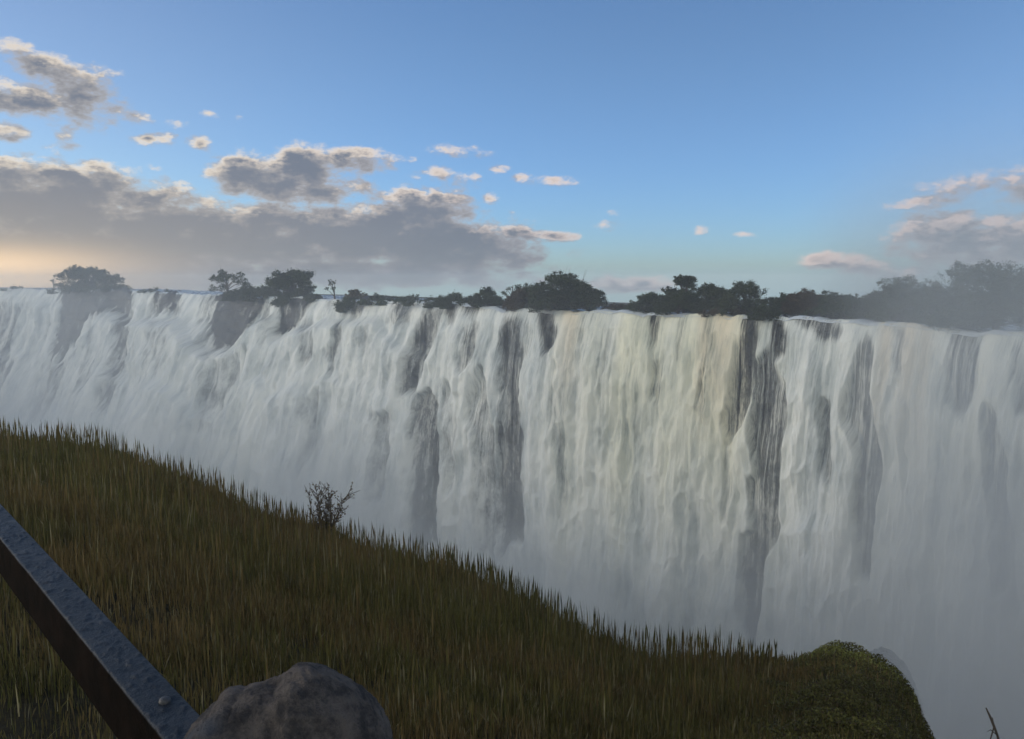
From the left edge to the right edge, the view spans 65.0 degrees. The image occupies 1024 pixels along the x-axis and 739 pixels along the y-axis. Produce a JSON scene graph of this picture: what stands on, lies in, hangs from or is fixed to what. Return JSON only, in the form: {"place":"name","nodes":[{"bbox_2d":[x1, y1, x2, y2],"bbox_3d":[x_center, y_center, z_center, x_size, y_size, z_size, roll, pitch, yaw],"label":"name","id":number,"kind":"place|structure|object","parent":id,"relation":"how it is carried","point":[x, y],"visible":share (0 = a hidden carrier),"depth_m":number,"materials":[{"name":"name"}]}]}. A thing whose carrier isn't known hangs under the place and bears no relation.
{"place":"outdoors","nodes":[
{"label":"outdoors","id":0,"kind":"place"},
{"bbox_2d":[0,417,930,738],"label":"hillside","id":1,"kind":"structure","parent":0,"point":[6,727],"depth_m":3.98,"materials":[{"name":"green plant"}]},
{"bbox_2d":[0,504,199,738],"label":"guard rail","id":2,"kind":"object","parent":1,"relation":"on","point":[130,691],"visible":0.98,"depth_m":2.18,"materials":[{"name":"metal"}]},
{"bbox_2d":[184,662,392,738],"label":"boulder","id":3,"kind":"object","parent":1,"relation":"on","point":[304,700],"visible":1,"depth_m":1.63,"materials":[{"name":"stone"}]},
{"bbox_2d":[304,482,359,535],"bbox_3d":[-2.764,2.257,12.271,0.884,1.110,0.599,2,6,22],"label":"twiggy shrub","id":4,"kind":"object","parent":1,"relation":"on","point":[328,502],"visible":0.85,"depth_m":12.27,"materials":[{"name":"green plant"}]},
{"bbox_2d":[743,640,935,738],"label":"ground cover","id":5,"kind":"object","parent":1,"relation":"on","point":[877,726],"visible":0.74,"depth_m":5.73,"materials":[{"name":"green plant"}]},
{"bbox_2d":[986,708,998,738],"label":"dead stalk","id":6,"kind":"object","parent":1,"relation":"on","point":[994,726],"visible":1,"depth_m":4.84,"materials":[{"name":"brown plant"}]},
{"bbox_2d":[0,286,1023,646],"bbox_3d":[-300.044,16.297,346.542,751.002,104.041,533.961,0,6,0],"label":"cliff","id":7,"kind":"structure","parent":0,"point":[230,322],"depth_m":170.05,"materials":[{"name":"grey stone"}]},
{"bbox_2d":[0,284,37,290],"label":"shrub","id":8,"kind":"object","parent":7,"relation":"on","point":[12,287],"visible":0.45,"depth_m":412.36,"materials":[{"name":"green plant"}]},
{"bbox_2d":[44,285,113,293],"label":"shrub","id":9,"kind":"object","parent":7,"relation":"on","point":[84,289],"visible":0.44,"depth_m":365.81,"materials":[{"name":"green plant"}]},
{"bbox_2d":[54,264,124,291],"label":"broadleaf tree","id":10,"kind":"object","parent":7,"relation":"on","point":[100,277],"visible":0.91,"depth_m":371.30,"materials":[{"name":"green plant"}]},
{"bbox_2d":[101,283,133,291],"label":"shrub","id":11,"kind":"object","parent":7,"relation":"on","point":[107,287],"visible":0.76,"depth_m":356.69,"materials":[{"name":"green plant"}]},
{"bbox_2d":[136,287,180,292],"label":"shrub","id":12,"kind":"object","parent":7,"relation":"on","point":[150,290],"visible":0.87,"depth_m":328.65,"materials":[{"name":"green plant"}]},
{"bbox_2d":[207,269,255,293],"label":"broadleaf tree","id":13,"kind":"object","parent":7,"relation":"on","point":[227,277],"visible":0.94,"depth_m":282.48,"materials":[{"name":"green plant"}]},
{"bbox_2d":[219,286,261,300],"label":"shrub","id":14,"kind":"object","parent":7,"relation":"on","point":[235,294],"visible":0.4,"depth_m":269.33,"materials":[{"name":"green plant"}]},
{"bbox_2d":[239,283,279,301],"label":"shrub","id":15,"kind":"object","parent":7,"relation":"on","point":[265,292],"visible":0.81,"depth_m":260.63,"materials":[{"name":"green plant"}]},
{"bbox_2d":[264,267,316,306],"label":"broadleaf tree","id":16,"kind":"object","parent":7,"relation":"on","point":[284,282],"visible":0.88,"depth_m":245.87,"materials":[{"name":"green plant"}]},
{"bbox_2d":[302,293,326,302],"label":"shrub","id":17,"kind":"object","parent":7,"relation":"on","point":[309,297],"visible":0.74,"depth_m":237.60,"materials":[{"name":"green plant"}]},
{"bbox_2d":[324,279,335,298],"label":"sapling","id":18,"kind":"object","parent":7,"relation":"on","point":[330,284],"visible":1,"depth_m":230.25,"materials":[{"name":"green plant"}]},
{"bbox_2d":[333,296,361,313],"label":"shrub","id":19,"kind":"object","parent":7,"relation":"on","point":[348,303],"visible":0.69,"depth_m":221.54,"materials":[{"name":"green plant"}]},
{"bbox_2d":[345,289,368,298],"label":"shrub","id":20,"kind":"object","parent":7,"relation":"on","point":[355,293],"visible":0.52,"depth_m":225.49,"materials":[{"name":"green plant"}]},
{"bbox_2d":[355,292,394,304],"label":"shrub","id":21,"kind":"object","parent":7,"relation":"on","point":[374,297],"visible":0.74,"depth_m":212.29,"materials":[{"name":"green plant"}]},
{"bbox_2d":[392,298,413,303],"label":"shrub","id":22,"kind":"object","parent":7,"relation":"on","point":[395,300],"visible":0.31,"depth_m":206.05,"materials":[{"name":"green plant"}]},
{"bbox_2d":[374,293,434,305],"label":"shrub","id":23,"kind":"object","parent":7,"relation":"on","point":[382,302],"visible":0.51,"depth_m":203.48,"materials":[{"name":"green plant"}]},
{"bbox_2d":[403,299,427,306],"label":"shrub","id":24,"kind":"object","parent":7,"relation":"on","point":[409,303],"visible":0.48,"depth_m":196.67,"materials":[{"name":"green plant"}]},
{"bbox_2d":[422,302,432,308],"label":"shrub","id":25,"kind":"object","parent":7,"relation":"on","point":[428,306],"visible":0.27,"depth_m":192.71,"materials":[{"name":"green plant"}]},
{"bbox_2d":[427,289,468,307],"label":"shrub","id":26,"kind":"object","parent":7,"relation":"on","point":[437,302],"visible":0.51,"depth_m":188.91,"materials":[{"name":"green plant"}]},
{"bbox_2d":[440,296,470,308],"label":"shrub","id":27,"kind":"object","parent":7,"relation":"on","point":[451,305],"visible":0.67,"depth_m":186.93,"materials":[{"name":"green plant"}]},
{"bbox_2d":[468,286,503,309],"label":"broadleaf tree","id":28,"kind":"object","parent":7,"relation":"on","point":[488,297],"visible":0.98,"depth_m":179.58,"materials":[{"name":"green plant"}]},
{"bbox_2d":[0,288,1023,738],"bbox_3d":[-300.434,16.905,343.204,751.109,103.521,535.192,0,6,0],"label":"waterfall","id":29,"kind":"structure","parent":7,"relation":"attached to","point":[644,516],"depth_m":146.37,"materials":[{"name":"liquid"}]},
{"bbox_2d":[524,282,587,312],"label":"broadleaf tree","id":30,"kind":"object","parent":7,"relation":"on","point":[555,299],"visible":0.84,"depth_m":160.22,"materials":[{"name":"green plant"}]},
{"bbox_2d":[523,269,597,310],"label":"broadleaf tree","id":31,"kind":"object","parent":7,"relation":"on","point":[565,280],"visible":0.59,"depth_m":161.20,"materials":[{"name":"green plant"}]},
{"bbox_2d":[599,302,626,309],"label":"shrub","id":32,"kind":"object","parent":7,"relation":"on","point":[613,306],"visible":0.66,"depth_m":155.34,"materials":[{"name":"green plant"}]},
{"bbox_2d":[615,300,644,310],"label":"shrub","id":33,"kind":"object","parent":7,"relation":"on","point":[624,308],"visible":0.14,"depth_m":154.25,"materials":[{"name":"green plant"}]},
{"bbox_2d":[626,291,663,312],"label":"tree","id":34,"kind":"object","parent":7,"relation":"on","point":[647,299],"visible":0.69,"depth_m":149.25,"materials":[{"name":"green plant"}]},
{"bbox_2d":[652,288,704,314],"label":"broadleaf tree","id":35,"kind":"object","parent":7,"relation":"on","point":[668,297],"visible":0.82,"depth_m":142.84,"materials":[{"name":"green plant"}]},
{"bbox_2d":[689,282,738,312],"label":"broadleaf tree","id":36,"kind":"object","parent":7,"relation":"on","point":[711,291],"visible":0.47,"depth_m":140.30,"materials":[{"name":"green plant"}]},
{"bbox_2d":[697,307,749,316],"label":"shrub","id":37,"kind":"object","parent":7,"relation":"on","point":[739,311],"visible":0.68,"depth_m":134.24,"materials":[{"name":"green plant"}]},
{"bbox_2d":[705,279,779,315],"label":"broadleaf tree","id":38,"kind":"object","parent":7,"relation":"on","point":[748,288],"visible":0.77,"depth_m":134.60,"materials":[{"name":"green plant"}]},
{"bbox_2d":[745,303,782,320],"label":"shrub","id":39,"kind":"object","parent":7,"relation":"on","point":[762,312],"visible":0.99,"depth_m":127.58,"materials":[{"name":"green plant"}]},
{"bbox_2d":[780,287,820,315],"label":"broadleaf tree","id":40,"kind":"object","parent":7,"relation":"on","point":[801,299],"visible":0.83,"depth_m":129.16,"materials":[{"name":"green plant"}]},
{"bbox_2d":[862,274,924,317],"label":"broadleaf tree","id":41,"kind":"object","parent":7,"relation":"on","point":[905,286],"visible":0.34,"depth_m":117.50,"materials":[{"name":"green plant"}]},
{"bbox_2d":[920,260,993,311],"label":"broadleaf tree","id":42,"kind":"object","parent":7,"relation":"on","point":[952,300],"visible":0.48,"depth_m":108.98,"materials":[{"name":"green plant"}]},
{"bbox_2d":[952,259,1023,329],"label":"broadleaf tree","id":43,"kind":"object","parent":7,"relation":"on","point":[979,300],"visible":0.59,"depth_m":103.94,"materials":[{"name":"green plant"}]},
{"bbox_2d":[0,287,1023,337],"bbox_3d":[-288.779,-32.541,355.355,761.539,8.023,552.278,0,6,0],"label":"river","id":44,"kind":"structure","parent":0,"point":[871,322],"depth_m":131.80,"materials":[{"name":"liquid"}]},
{"bbox_2d":[501,284,521,299],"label":"broadleaf tree","id":45,"kind":"object","parent":44,"relation":"on","point":[507,289],"visible":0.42,"depth_m":176.99,"materials":[{"name":"green plant"}]},
{"bbox_2d":[502,286,533,311],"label":"broadleaf tree","id":46,"kind":"object","parent":44,"relation":"on","point":[515,300],"visible":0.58,"depth_m":171.00,"materials":[{"name":"green plant"}]},
{"bbox_2d":[569,284,608,310],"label":"broadleaf tree","id":47,"kind":"object","parent":44,"relation":"on","point":[593,299],"visible":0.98,"depth_m":157.99,"materials":[{"name":"green plant"}]},
{"bbox_2d":[658,274,704,312],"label":"broadleaf tree","id":48,"kind":"object","parent":44,"relation":"on","point":[685,282],"visible":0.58,"depth_m":144.00,"materials":[{"name":"green plant"}]},
{"bbox_2d":[767,292,795,313],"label":"broadleaf tree","id":49,"kind":"object","parent":44,"relation":"in","point":[781,298],"visible":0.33,"depth_m":132.98,"materials":[{"name":"green plant"}]},
{"bbox_2d":[815,290,849,308],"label":"broadleaf tree","id":50,"kind":"object","parent":44,"relation":"in","point":[831,297],"visible":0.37,"depth_m":124.92,"materials":[{"name":"green plant"}]},
{"bbox_2d":[800,299,875,318],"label":"broadleaf tree","id":51,"kind":"object","parent":44,"relation":"in","point":[835,310],"visible":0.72,"depth_m":122.11,"materials":[{"name":"green plant"}]},
{"bbox_2d":[835,293,863,318],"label":"broadleaf tree","id":52,"kind":"object","parent":44,"relation":"on","point":[846,298],"visible":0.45,"depth_m":121.43,"materials":[{"name":"green plant"}]},
{"bbox_2d":[860,291,888,317],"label":"broadleaf tree","id":53,"kind":"object","parent":44,"relation":"in","point":[872,295],"visible":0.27,"depth_m":120.83,"materials":[{"name":"green plant"}]},
{"bbox_2d":[902,280,951,322],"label":"broadleaf tree","id":54,"kind":"object","parent":44,"relation":"on","point":[927,301],"visible":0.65,"depth_m":111.91,"materials":[{"name":"green plant"}]},
{"bbox_2d":[911,303,1007,331],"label":"shrub","id":55,"kind":"object","parent":44,"relation":"on","point":[946,318],"visible":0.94,"depth_m":105.96,"materials":[{"name":"green plant"}]},
{"bbox_2d":[981,265,1023,328],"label":"broadleaf tree","id":56,"kind":"object","parent":44,"relation":"on","point":[1015,311],"visible":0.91,"depth_m":101.27,"materials":[{"name":"green plant"}]},
{"bbox_2d":[0,0,1023,308],"label":"sky","id":57,"kind":"structure","parent":0,"point":[425,148],"materials":[{"name":"blue"}]},
{"bbox_2d":[240,292,1019,320],"bbox_3d":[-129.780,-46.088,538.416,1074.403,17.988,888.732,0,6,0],"label":"ground","id":58,"kind":"structure","parent":0,"point":[609,303],"depth_m":373.46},
{"bbox_2d":[866,282,934,321],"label":"broadleaf tree","id":59,"kind":"object","parent":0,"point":[903,300],"visible":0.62,"depth_m":114.74,"materials":[{"name":"green plant"}]},
{"bbox_3d":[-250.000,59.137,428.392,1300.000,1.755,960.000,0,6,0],"label":"gorge river","id":60,"kind":"structure","parent":0,"visible":0},
{"bbox_2d":[869,646,923,713],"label":"rock","id":61,"kind":"object","parent":60,"relation":"in","point":[894,659],"visible":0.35,"depth_m":92.74,"materials":[{"name":"grey stone"}]}
]}

